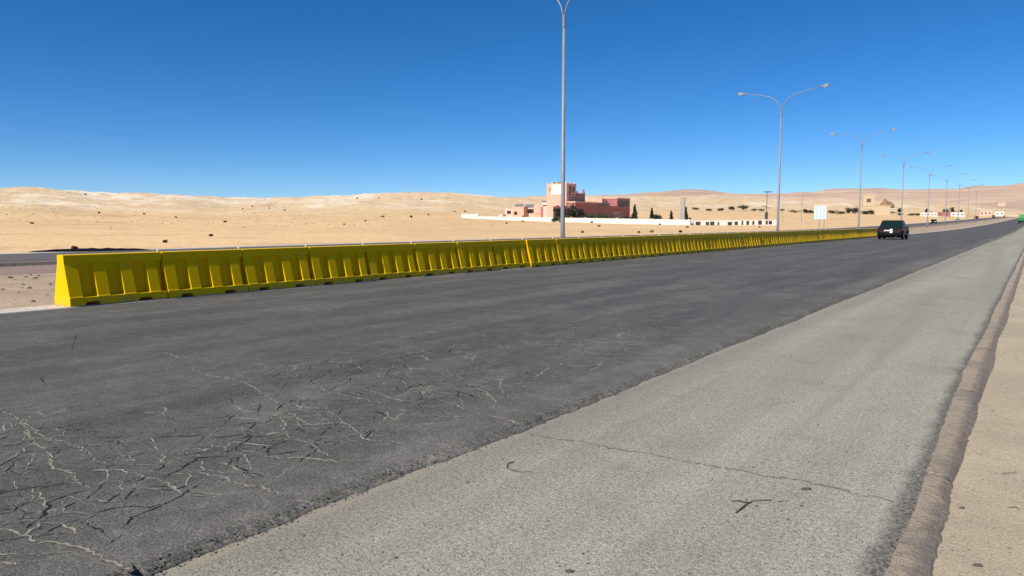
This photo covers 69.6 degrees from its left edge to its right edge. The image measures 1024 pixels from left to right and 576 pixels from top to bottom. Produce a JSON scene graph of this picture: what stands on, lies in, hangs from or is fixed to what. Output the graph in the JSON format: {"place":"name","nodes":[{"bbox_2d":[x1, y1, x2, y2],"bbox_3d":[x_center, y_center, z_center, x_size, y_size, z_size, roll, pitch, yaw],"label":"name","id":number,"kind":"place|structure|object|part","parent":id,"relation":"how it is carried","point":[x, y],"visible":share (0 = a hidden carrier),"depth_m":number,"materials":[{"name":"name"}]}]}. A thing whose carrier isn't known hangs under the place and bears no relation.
{"place":"outdoors","nodes":[
{"label":"outdoors","id":0,"kind":"place"},
{"bbox_2d":[0,217,1002,262],"bbox_3d":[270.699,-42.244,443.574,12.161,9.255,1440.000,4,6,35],"label":"road","id":1,"kind":"structure","parent":0,"point":[23,257],"depth_m":48.41,"materials":[{"name":"grey asphalt"}]},
{"bbox_2d":[0,217,1003,266],"bbox_3d":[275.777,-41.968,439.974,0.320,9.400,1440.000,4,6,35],"label":"kerb","id":2,"kind":"structure","parent":1,"relation":"on","point":[28,263],"depth_m":28.09,"materials":[{"name":"concrete"}]},
{"bbox_2d":[0,217,1008,274],"bbox_3d":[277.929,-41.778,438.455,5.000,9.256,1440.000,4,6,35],"label":"shoulder","id":3,"kind":"object","parent":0,"point":[16,270],"visible":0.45,"depth_m":26.27},
{"bbox_2d":[0,218,1016,313],"bbox_3d":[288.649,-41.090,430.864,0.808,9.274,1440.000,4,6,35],"label":"road edge strip","id":4,"kind":"object","parent":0,"point":[26,309],"visible":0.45,"depth_m":16.33,"materials":[{"name":"grey concrete"}]},
{"bbox_2d":[54,249,167,306],"bbox_3d":[-8.255,-0.244,15.236,0.670,1.050,2.005,4,6,35],"label":"plastic barrier","id":5,"kind":"object","parent":4,"relation":"on","point":[98,278],"visible":1,"depth_m":14.94,"materials":[{"name":"yellow plastic"}]},
{"bbox_2d":[160,247,247,297],"bbox_3d":[-7.096,-0.387,16.852,0.670,1.050,2.005,4,6,35],"label":"plastic barrier","id":6,"kind":"object","parent":4,"relation":"on","point":[199,272],"visible":0.98,"depth_m":16.68,"materials":[{"name":"yellow plastic"}]},
{"bbox_2d":[241,245,314,290],"bbox_3d":[-5.944,-0.530,18.476,0.670,1.050,2.005,3,6,35],"label":"plastic barrier","id":7,"kind":"object","parent":4,"relation":"on","point":[274,268],"visible":0.97,"depth_m":18.30,"materials":[{"name":"yellow plastic"}]},
{"bbox_2d":[308,243,371,285],"bbox_3d":[-4.782,-0.673,20.091,0.670,1.050,2.005,4,6,35],"label":"plastic barrier","id":8,"kind":"object","parent":4,"relation":"on","point":[337,264],"visible":0.95,"depth_m":19.91,"materials":[{"name":"yellow plastic"}]},
{"bbox_2d":[365,242,419,280],"bbox_3d":[-3.638,-0.817,21.718,0.670,1.050,2.005,3,6,35],"label":"plastic barrier","id":9,"kind":"object","parent":4,"relation":"on","point":[389,261],"visible":0.95,"depth_m":21.56,"materials":[{"name":"yellow plastic"}]},
{"bbox_2d":[413,241,460,275],"bbox_3d":[-2.479,-0.960,23.336,0.670,1.050,2.005,3,6,35],"label":"plastic barrier","id":10,"kind":"object","parent":4,"relation":"on","point":[438,258],"visible":0.92,"depth_m":23.16,"materials":[{"name":"yellow plastic"}]},
{"bbox_2d":[455,239,497,272],"bbox_3d":[-1.315,-1.103,24.950,0.670,1.050,2.005,4,6,35],"label":"plastic barrier","id":11,"kind":"object","parent":4,"relation":"on","point":[474,256],"visible":0.9,"depth_m":24.77,"materials":[{"name":"yellow plastic"}]},
{"bbox_2d":[492,238,529,269],"bbox_3d":[-0.170,-1.246,26.577,0.670,1.050,2.005,3,6,35],"label":"plastic barrier","id":12,"kind":"object","parent":4,"relation":"on","point":[509,254],"visible":0.88,"depth_m":26.40,"materials":[{"name":"yellow plastic"}]},
{"bbox_2d":[524,238,559,266],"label":"plastic barrier","id":13,"kind":"object","parent":4,"relation":"on","point":[540,252],"visible":0.91,"depth_m":27.91,"materials":[{"name":"yellow plastic"}]},
{"bbox_2d":[554,237,585,264],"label":"plastic barrier","id":14,"kind":"object","parent":4,"relation":"on","point":[568,250],"visible":0.85,"depth_m":29.62,"materials":[{"name":"yellow plastic"}]},
{"bbox_2d":[580,236,607,261],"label":"plastic barrier","id":15,"kind":"object","parent":4,"relation":"on","point":[593,249],"visible":0.85,"depth_m":31.24,"materials":[{"name":"yellow plastic"}]},
{"bbox_2d":[604,235,628,259],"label":"plastic barrier","id":16,"kind":"object","parent":4,"relation":"on","point":[615,248],"visible":0.84,"depth_m":32.86,"materials":[{"name":"yellow plastic"}]},
{"bbox_2d":[622,235,647,258],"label":"plastic barrier","id":17,"kind":"object","parent":4,"relation":"on","point":[635,246],"visible":0.84,"depth_m":34.44,"materials":[{"name":"yellow plastic"}]},
{"bbox_2d":[643,234,664,256],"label":"plastic barrier","id":18,"kind":"object","parent":4,"relation":"on","point":[653,245],"visible":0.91,"depth_m":36.14,"materials":[{"name":"yellow plastic"}]},
{"bbox_2d":[661,235,680,254],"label":"plastic barrier","id":19,"kind":"object","parent":4,"relation":"on","point":[670,244],"visible":0.76,"depth_m":37.72,"materials":[{"name":"yellow plastic"}]},
{"bbox_2d":[677,233,694,253],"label":"plastic barrier","id":20,"kind":"object","parent":4,"relation":"on","point":[685,244],"visible":0.74,"depth_m":39.35,"materials":[{"name":"yellow plastic"}]},
{"bbox_2d":[691,233,708,252],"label":"plastic barrier","id":21,"kind":"object","parent":4,"relation":"on","point":[699,242],"visible":0.75,"depth_m":40.96,"materials":[{"name":"yellow plastic"}]},
{"bbox_2d":[705,233,720,251],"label":"plastic barrier","id":22,"kind":"object","parent":4,"relation":"on","point":[712,242],"visible":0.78,"depth_m":42.65,"materials":[{"name":"yellow plastic"}]},
{"bbox_2d":[716,232,731,250],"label":"plastic barrier","id":23,"kind":"object","parent":4,"relation":"on","point":[724,241],"visible":0.73,"depth_m":44.15,"materials":[{"name":"yellow plastic"}]},
{"bbox_2d":[729,233,742,249],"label":"plastic barrier","id":24,"kind":"object","parent":4,"relation":"on","point":[735,240],"visible":0.74,"depth_m":45.77,"materials":[{"name":"yellow plastic"}]},
{"bbox_2d":[740,232,751,248],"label":"plastic barrier","id":25,"kind":"object","parent":4,"relation":"on","point":[745,240],"visible":0.7,"depth_m":47.52,"materials":[{"name":"yellow plastic"}]},
{"bbox_2d":[749,231,761,247],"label":"plastic barrier","id":26,"kind":"object","parent":4,"relation":"on","point":[755,239],"visible":0.72,"depth_m":49.02,"materials":[{"name":"yellow plastic"}]},
{"bbox_2d":[759,232,769,246],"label":"plastic barrier","id":27,"kind":"object","parent":4,"relation":"on","point":[763,236],"visible":0.7,"depth_m":50.75,"materials":[{"name":"yellow plastic"}]},
{"bbox_2d":[768,232,777,245],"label":"plastic barrier","id":28,"kind":"object","parent":4,"relation":"on","point":[772,238],"visible":0.69,"depth_m":52.35,"materials":[{"name":"yellow plastic"}]},
{"bbox_2d":[775,231,785,244],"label":"plastic barrier","id":29,"kind":"object","parent":4,"relation":"on","point":[780,238],"visible":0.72,"depth_m":53.94,"materials":[{"name":"yellow plastic"}]},
{"bbox_2d":[783,230,792,244],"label":"plastic barrier","id":30,"kind":"object","parent":4,"relation":"on","point":[787,237],"visible":0.68,"depth_m":55.58,"materials":[{"name":"yellow plastic"}]},
{"bbox_2d":[791,231,799,243],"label":"plastic barrier","id":31,"kind":"object","parent":4,"relation":"on","point":[794,236],"visible":0.61,"depth_m":57.21,"materials":[{"name":"yellow plastic"}]},
{"bbox_2d":[798,231,806,243],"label":"plastic barrier","id":32,"kind":"object","parent":4,"relation":"on","point":[801,237],"visible":0.62,"depth_m":58.82,"materials":[{"name":"yellow plastic"}]},
{"bbox_2d":[804,230,812,242],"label":"plastic barrier","id":33,"kind":"object","parent":4,"relation":"on","point":[807,234],"visible":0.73,"depth_m":60.47,"materials":[{"name":"yellow plastic"}]},
{"bbox_2d":[810,230,817,241],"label":"plastic barrier","id":34,"kind":"object","parent":4,"relation":"on","point":[814,236],"visible":0.63,"depth_m":62.03,"materials":[{"name":"yellow plastic"}]},
{"bbox_2d":[816,230,823,241],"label":"plastic barrier","id":35,"kind":"object","parent":4,"relation":"on","point":[819,235],"visible":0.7,"depth_m":63.72,"materials":[{"name":"yellow plastic"}]},
{"bbox_2d":[822,229,828,240],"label":"plastic barrier","id":36,"kind":"object","parent":4,"relation":"on","point":[824,235],"visible":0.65,"depth_m":65.35,"materials":[{"name":"yellow plastic"}]},
{"bbox_2d":[827,229,833,240],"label":"plastic barrier","id":37,"kind":"object","parent":4,"relation":"on","point":[830,235],"visible":0.62,"depth_m":66.88,"materials":[{"name":"yellow plastic"}]},
{"bbox_2d":[832,229,838,240],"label":"plastic barrier","id":38,"kind":"object","parent":4,"relation":"on","point":[835,235],"visible":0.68,"depth_m":68.51,"materials":[{"name":"yellow plastic"}]},
{"bbox_2d":[836,229,842,239],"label":"plastic barrier","id":39,"kind":"object","parent":4,"relation":"on","point":[839,234],"visible":0.6,"depth_m":70.21,"materials":[{"name":"yellow plastic"}]},
{"bbox_2d":[841,229,846,239],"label":"plastic barrier","id":40,"kind":"object","parent":4,"relation":"on","point":[843,231],"visible":0.62,"depth_m":71.77,"materials":[{"name":"yellow plastic"}]},
{"bbox_2d":[846,229,851,238],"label":"plastic barrier","id":41,"kind":"object","parent":4,"relation":"on","point":[848,234],"visible":0.59,"depth_m":73.42,"materials":[{"name":"yellow plastic"}]},
{"bbox_2d":[850,229,855,238],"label":"plastic barrier","id":42,"kind":"object","parent":4,"relation":"on","point":[852,233],"visible":0.61,"depth_m":74.95,"materials":[{"name":"yellow plastic"}]},
{"bbox_2d":[854,228,859,238],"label":"plastic barrier","id":43,"kind":"object","parent":4,"relation":"on","point":[856,233],"visible":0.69,"depth_m":76.66,"materials":[{"name":"yellow plastic"}]},
{"bbox_2d":[858,228,862,237],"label":"plastic barrier","id":44,"kind":"object","parent":4,"relation":"on","point":[860,233],"visible":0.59,"depth_m":78.27,"materials":[{"name":"yellow plastic"}]},
{"bbox_2d":[861,229,866,237],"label":"plastic barrier","id":45,"kind":"object","parent":4,"relation":"on","point":[863,233],"visible":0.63,"depth_m":79.91,"materials":[{"name":"yellow plastic"}]},
{"bbox_2d":[865,229,869,237],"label":"plastic barrier","id":46,"kind":"object","parent":4,"relation":"on","point":[867,233],"visible":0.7,"depth_m":81.42,"materials":[{"name":"yellow plastic"}]},
{"bbox_2d":[867,228,872,236],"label":"plastic barrier","id":47,"kind":"object","parent":4,"relation":"on","point":[870,232],"visible":0.6,"depth_m":83.14,"materials":[{"name":"yellow plastic"}]},
{"bbox_2d":[0,217,1018,308],"bbox_3d":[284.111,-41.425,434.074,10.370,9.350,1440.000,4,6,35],"label":"median ground","id":48,"kind":"structure","parent":0,"point":[25,296],"depth_m":18.52,"materials":[{"name":"beige sand"}]},
{"bbox_2d":[1,273,51,301],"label":"median stones","id":49,"kind":"object","parent":48,"relation":"on","point":[27,286],"visible":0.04,"depth_m":18.93,"materials":[{"name":"grey stone"}]},
{"bbox_2d":[557,0,569,238],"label":"lamp post","id":50,"kind":"object","parent":48,"relation":"on","point":[562,229],"visible":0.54,"depth_m":42.48,"materials":[{"name":"metal"}]},
{"bbox_2d":[737,84,829,230],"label":"lamp post","id":51,"kind":"object","parent":48,"relation":"on","point":[779,170],"visible":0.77,"depth_m":78.06,"materials":[{"name":"metal"}]},
{"bbox_2d":[830,128,896,228],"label":"lamp post","id":52,"kind":"object","parent":48,"relation":"on","point":[860,173],"visible":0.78,"depth_m":113.73,"materials":[{"name":"metal"}]},
{"bbox_2d":[879,151,930,219],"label":"lamp post","id":53,"kind":"object","parent":48,"relation":"on","point":[903,180],"visible":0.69,"depth_m":149.27,"materials":[{"name":"metal"}]},
{"bbox_2d":[909,165,951,227],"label":"lamp post","id":54,"kind":"object","parent":48,"relation":"on","point":[928,191],"visible":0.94,"depth_m":184.96,"materials":[{"name":"metal"}]},
{"bbox_2d":[930,173,965,226],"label":"lamp post","id":55,"kind":"object","parent":48,"relation":"on","point":[946,198],"visible":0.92,"depth_m":220.79,"materials":[{"name":"metal"}]},
{"bbox_2d":[944,179,975,224],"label":"lamp post","id":56,"kind":"object","parent":48,"relation":"on","point":[959,197],"visible":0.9,"depth_m":256.31,"materials":[{"name":"metal"}]},
{"bbox_2d":[965,187,989,222],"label":"lamp post","id":57,"kind":"object","parent":48,"relation":"on","point":[976,202],"visible":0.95,"depth_m":327.19,"materials":[{"name":"metal"}]},
{"bbox_2d":[0,218,1023,575],"bbox_3d":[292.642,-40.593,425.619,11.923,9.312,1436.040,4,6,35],"label":"road","id":58,"kind":"structure","parent":0,"point":[110,378],"depth_m":8.21,"materials":[{"name":"grey asphalt"}]},
{"bbox_2d":[0,334,493,575],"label":"open cracks","id":59,"kind":"object","parent":58,"relation":"on","point":[44,512],"visible":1,"depth_m":5.18,"materials":[{"name":"black asphalt"}]},
{"bbox_2d":[0,352,607,568],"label":"sand filled cracks","id":60,"kind":"object","parent":58,"relation":"on","point":[74,529],"visible":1,"depth_m":5.16,"materials":[{"name":"beige sand"}]},
{"bbox_2d":[0,352,624,571],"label":"dusty crack margins","id":61,"kind":"object","parent":58,"relation":"on","point":[126,565],"visible":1,"depth_m":5.18,"materials":[{"name":"grey asphalt"}]},
{"bbox_2d":[1018,214,1023,223],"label":"lorry","id":62,"kind":"object","parent":58,"relation":"on","point":[1021,218],"visible":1,"depth_m":299.51,"materials":[{"name":"green paint"}]},
{"bbox_2d":[0,187,1023,274],"bbox_3d":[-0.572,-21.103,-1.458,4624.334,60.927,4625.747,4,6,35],"label":"terrain","id":63,"kind":"structure","parent":0,"point":[56,228],"depth_m":331.19,"materials":[{"name":"beige sand"}]},
{"bbox_2d":[30,248,149,251],"bbox_3d":[-24.532,-2.236,43.074,6.628,0.208,3.200,-3,6,-26],"label":"asphalt heap","id":64,"kind":"object","parent":63,"relation":"on","point":[90,249],"visible":0.82,"depth_m":42.28,"materials":[{"name":"grey asphalt"}]},
{"bbox_2d":[2,187,930,228],"bbox_3d":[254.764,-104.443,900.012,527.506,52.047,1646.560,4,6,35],"label":"desert scrub","id":65,"kind":"object","parent":63,"relation":"on","point":[288,213],"visible":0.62,"depth_m":344.97,"materials":[{"name":"green plant"}]},
{"bbox_2d":[461,213,478,215],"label":"boundary wall","id":66,"kind":"structure","parent":63,"relation":"on","point":[462,214],"depth_m":390.01,"materials":[{"name":"white paint"}]},
{"bbox_2d":[0,217,990,253],"bbox_3d":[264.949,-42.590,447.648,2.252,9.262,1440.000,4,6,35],"label":"edge strip","id":67,"kind":"object","parent":63,"relation":"on","point":[406,241],"visible":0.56,"depth_m":61.24,"materials":[{"name":"grey concrete"}]},
{"bbox_2d":[551,217,559,221],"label":"shrub","id":68,"kind":"object","parent":63,"relation":"on","point":[555,219],"visible":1,"depth_m":325.42,"materials":[{"name":"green plant"}]},
{"bbox_2d":[553,205,566,218],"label":"desert tree","id":69,"kind":"object","parent":63,"relation":"on","point":[558,212],"visible":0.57,"depth_m":330.04,"materials":[{"name":"green plant"}]},
{"bbox_2d":[498,181,630,218],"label":"hotel building","id":70,"kind":"structure","parent":63,"relation":"on","point":[619,208],"depth_m":408.26,"materials":[{"name":"paint"}]},
{"bbox_2d":[540,207,542,216],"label":"door","id":71,"kind":"structure","parent":70,"relation":"in","point":[541,208],"depth_m":404.00,"materials":[{"name":"pink paint"}]},
{"bbox_2d":[567,203,579,217],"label":"desert tree","id":72,"kind":"object","parent":63,"relation":"on","point":[572,212],"visible":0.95,"depth_m":348.02,"materials":[{"name":"green plant"}]},
{"bbox_2d":[461,216,690,224],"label":"compound wall","id":73,"kind":"structure","parent":63,"relation":"on","point":[636,221],"depth_m":312.81,"materials":[{"name":"white paint"}]},
{"bbox_2d":[577,208,585,215],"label":"desert tree","id":74,"kind":"object","parent":63,"relation":"on","point":[581,212],"visible":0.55,"depth_m":351.64,"materials":[{"name":"green plant"}]},
{"bbox_2d":[595,213,609,217],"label":"shrub","id":75,"kind":"object","parent":63,"relation":"on","point":[601,215],"visible":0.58,"depth_m":358.37,"materials":[{"name":"green plant"}]},
{"bbox_2d":[631,204,637,218],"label":"cypress tree","id":76,"kind":"object","parent":63,"relation":"on","point":[634,213],"visible":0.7,"depth_m":303.83,"materials":[{"name":"green plant"}]},
{"bbox_2d":[649,208,653,218],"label":"cypress tree","id":77,"kind":"object","parent":63,"relation":"on","point":[651,213],"visible":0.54,"depth_m":302.67,"materials":[{"name":"green plant"}]},
{"bbox_2d":[652,214,661,218],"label":"shrub","id":78,"kind":"object","parent":63,"relation":"on","point":[656,216],"visible":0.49,"depth_m":300.54,"materials":[{"name":"green plant"}]},
{"bbox_2d":[680,197,684,219],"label":"concrete pillar","id":79,"kind":"structure","parent":63,"relation":"on","point":[682,208],"depth_m":286.00,"materials":[{"name":"white concrete"}]},
{"bbox_2d":[685,207,687,219],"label":"cypress tree","id":80,"kind":"object","parent":63,"relation":"on","point":[686,216],"visible":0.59,"depth_m":299.90,"materials":[{"name":"green plant"}]},
{"bbox_2d":[691,219,776,224],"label":"boundary wall","id":81,"kind":"structure","parent":63,"relation":"on","point":[738,222],"depth_m":280.77,"materials":[{"name":"white paint"}]},
{"bbox_2d":[737,205,749,209],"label":"desert tree","id":82,"kind":"object","parent":63,"relation":"on","point":[742,207],"visible":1,"depth_m":828.49,"materials":[{"name":"green plant"}]},
{"bbox_2d":[762,191,771,218],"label":"utility pole","id":83,"kind":"object","parent":63,"relation":"on","point":[766,214],"visible":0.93,"depth_m":310.15,"materials":[{"name":"metal"}]},
{"bbox_2d":[814,206,826,229],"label":"road sign","id":84,"kind":"object","parent":63,"relation":"on","point":[819,212],"visible":0.89,"depth_m":165.72,"materials":[{"name":"metal"}]},
{"bbox_2d":[862,194,874,205],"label":"block house","id":85,"kind":"structure","parent":63,"relation":"on","point":[868,200],"depth_m":1135.84,"materials":[{"name":"beige paint"}]},
{"bbox_2d":[856,205,890,214],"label":"long building","id":86,"kind":"structure","parent":63,"relation":"on","point":[880,210],"depth_m":839.63,"materials":[{"name":"beige paint"}]},
{"bbox_2d":[880,199,893,207],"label":"rock knoll","id":87,"kind":"structure","parent":63,"relation":"on","point":[884,202],"depth_m":1134.62,"materials":[{"name":"brown stone"}]},
{"bbox_2d":[919,212,930,216],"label":"white house","id":88,"kind":"structure","parent":63,"relation":"on","point":[923,213],"depth_m":827.35,"materials":[{"name":"paint"}]},
{"bbox_2d":[930,212,937,216],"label":"white house","id":89,"kind":"structure","parent":63,"relation":"on","point":[933,214],"depth_m":858.18,"materials":[{"name":"paint"}]},
{"bbox_2d":[937,212,950,216],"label":"red shed","id":90,"kind":"structure","parent":63,"relation":"on","point":[948,214],"depth_m":911.20,"materials":[{"name":"paint"}]},
{"bbox_2d":[951,212,964,216],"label":"white house","id":91,"kind":"structure","parent":63,"relation":"on","point":[955,214],"depth_m":960.04,"materials":[{"name":"paint"}]},
{"bbox_2d":[978,210,991,215],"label":"white house","id":92,"kind":"structure","parent":63,"relation":"on","point":[985,213],"depth_m":1184.26,"materials":[{"name":"pink paint"}]},
{"bbox_2d":[994,211,1003,215],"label":"white house","id":93,"kind":"structure","parent":63,"relation":"on","point":[998,213],"depth_m":1209.92,"materials":[{"name":"paint"}]},
{"bbox_2d":[995,202,1004,206],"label":"hillside shed","id":94,"kind":"structure","parent":63,"relation":"on","point":[999,204],"depth_m":746.78,"materials":[{"name":"pink paint"}]},
{"bbox_2d":[0,0,1023,197],"label":"sky","id":95,"kind":"structure","parent":0,"point":[216,98],"materials":[{"name":"blue"}]},
{"bbox_2d":[153,227,1023,575],"bbox_3d":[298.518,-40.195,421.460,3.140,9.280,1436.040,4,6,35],"label":"road shoulder","id":96,"kind":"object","parent":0,"point":[889,377],"visible":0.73,"depth_m":4.95},
{"bbox_2d":[113,279,897,575],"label":"broken asphalt crumbs","id":97,"kind":"object","parent":96,"relation":"on","point":[151,574],"visible":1,"depth_m":4.13,"materials":[{"name":"grey asphalt"}]},
{"bbox_2d":[219,292,981,574],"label":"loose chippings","id":98,"kind":"object","parent":96,"relation":"on","point":[396,557],"visible":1,"depth_m":4.24,"materials":[{"name":"grey gravel"}]},
{"bbox_2d":[530,433,893,501],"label":"shoulder cracks","id":99,"kind":"object","parent":96,"relation":"on","point":[724,467],"visible":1,"depth_m":5.06,"materials":[{"name":"grey asphalt"}]},
{"bbox_2d":[732,499,756,512],"bbox_3d":[1.403,1.293,4.438,0.340,0.016,0.139,-4,6,-36],"label":"dry twig","id":100,"kind":"object","parent":96,"relation":"on","point":[739,509],"visible":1,"depth_m":4.44,"materials":[{"name":"wood"}]},
{"bbox_2d":[884,252,1023,575],"bbox_3d":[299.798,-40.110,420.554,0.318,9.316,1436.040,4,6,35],"label":"kerb","id":101,"kind":"structure","parent":96,"relation":"on","point":[920,540],"depth_m":5.28,"materials":[{"name":"concrete"}]},
{"bbox_2d":[516,183,1023,209],"bbox_3d":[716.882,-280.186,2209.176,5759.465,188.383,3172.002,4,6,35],"label":"hills","id":102,"kind":"structure","parent":0,"point":[1011,196],"depth_m":2699.05,"materials":[{"name":"beige sand"}]},
{"bbox_2d":[877,220,908,239],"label":"saloon car","id":103,"kind":"object","parent":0,"point":[892,229],"visible":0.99,"depth_m":73.04,"materials":[{"name":"black paint"}]},
{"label":"rear window","id":104,"kind":"part","parent":103,"relation":"part of","materials":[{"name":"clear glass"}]},
{"bbox_2d":[932,267,1023,575],"bbox_3d":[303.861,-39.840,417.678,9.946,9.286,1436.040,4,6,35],"label":"sand verge","id":105,"kind":"structure","parent":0,"point":[990,499],"depth_m":4.86,"materials":[{"name":"beige sand"}]},
{"bbox_2d":[972,563,982,566],"bbox_3d":[2.327,1.382,3.680,0.049,0.014,0.026,1,5,11],"label":"dark stone","id":106,"kind":"object","parent":105,"relation":"on","point":[977,565],"visible":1,"depth_m":3.67,"materials":[{"name":"grey stone"}]},
{"bbox_2d":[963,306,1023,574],"bbox_3d":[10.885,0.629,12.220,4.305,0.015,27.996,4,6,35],"label":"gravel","id":107,"kind":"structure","parent":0,"point":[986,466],"depth_m":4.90,"materials":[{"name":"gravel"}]}
]}

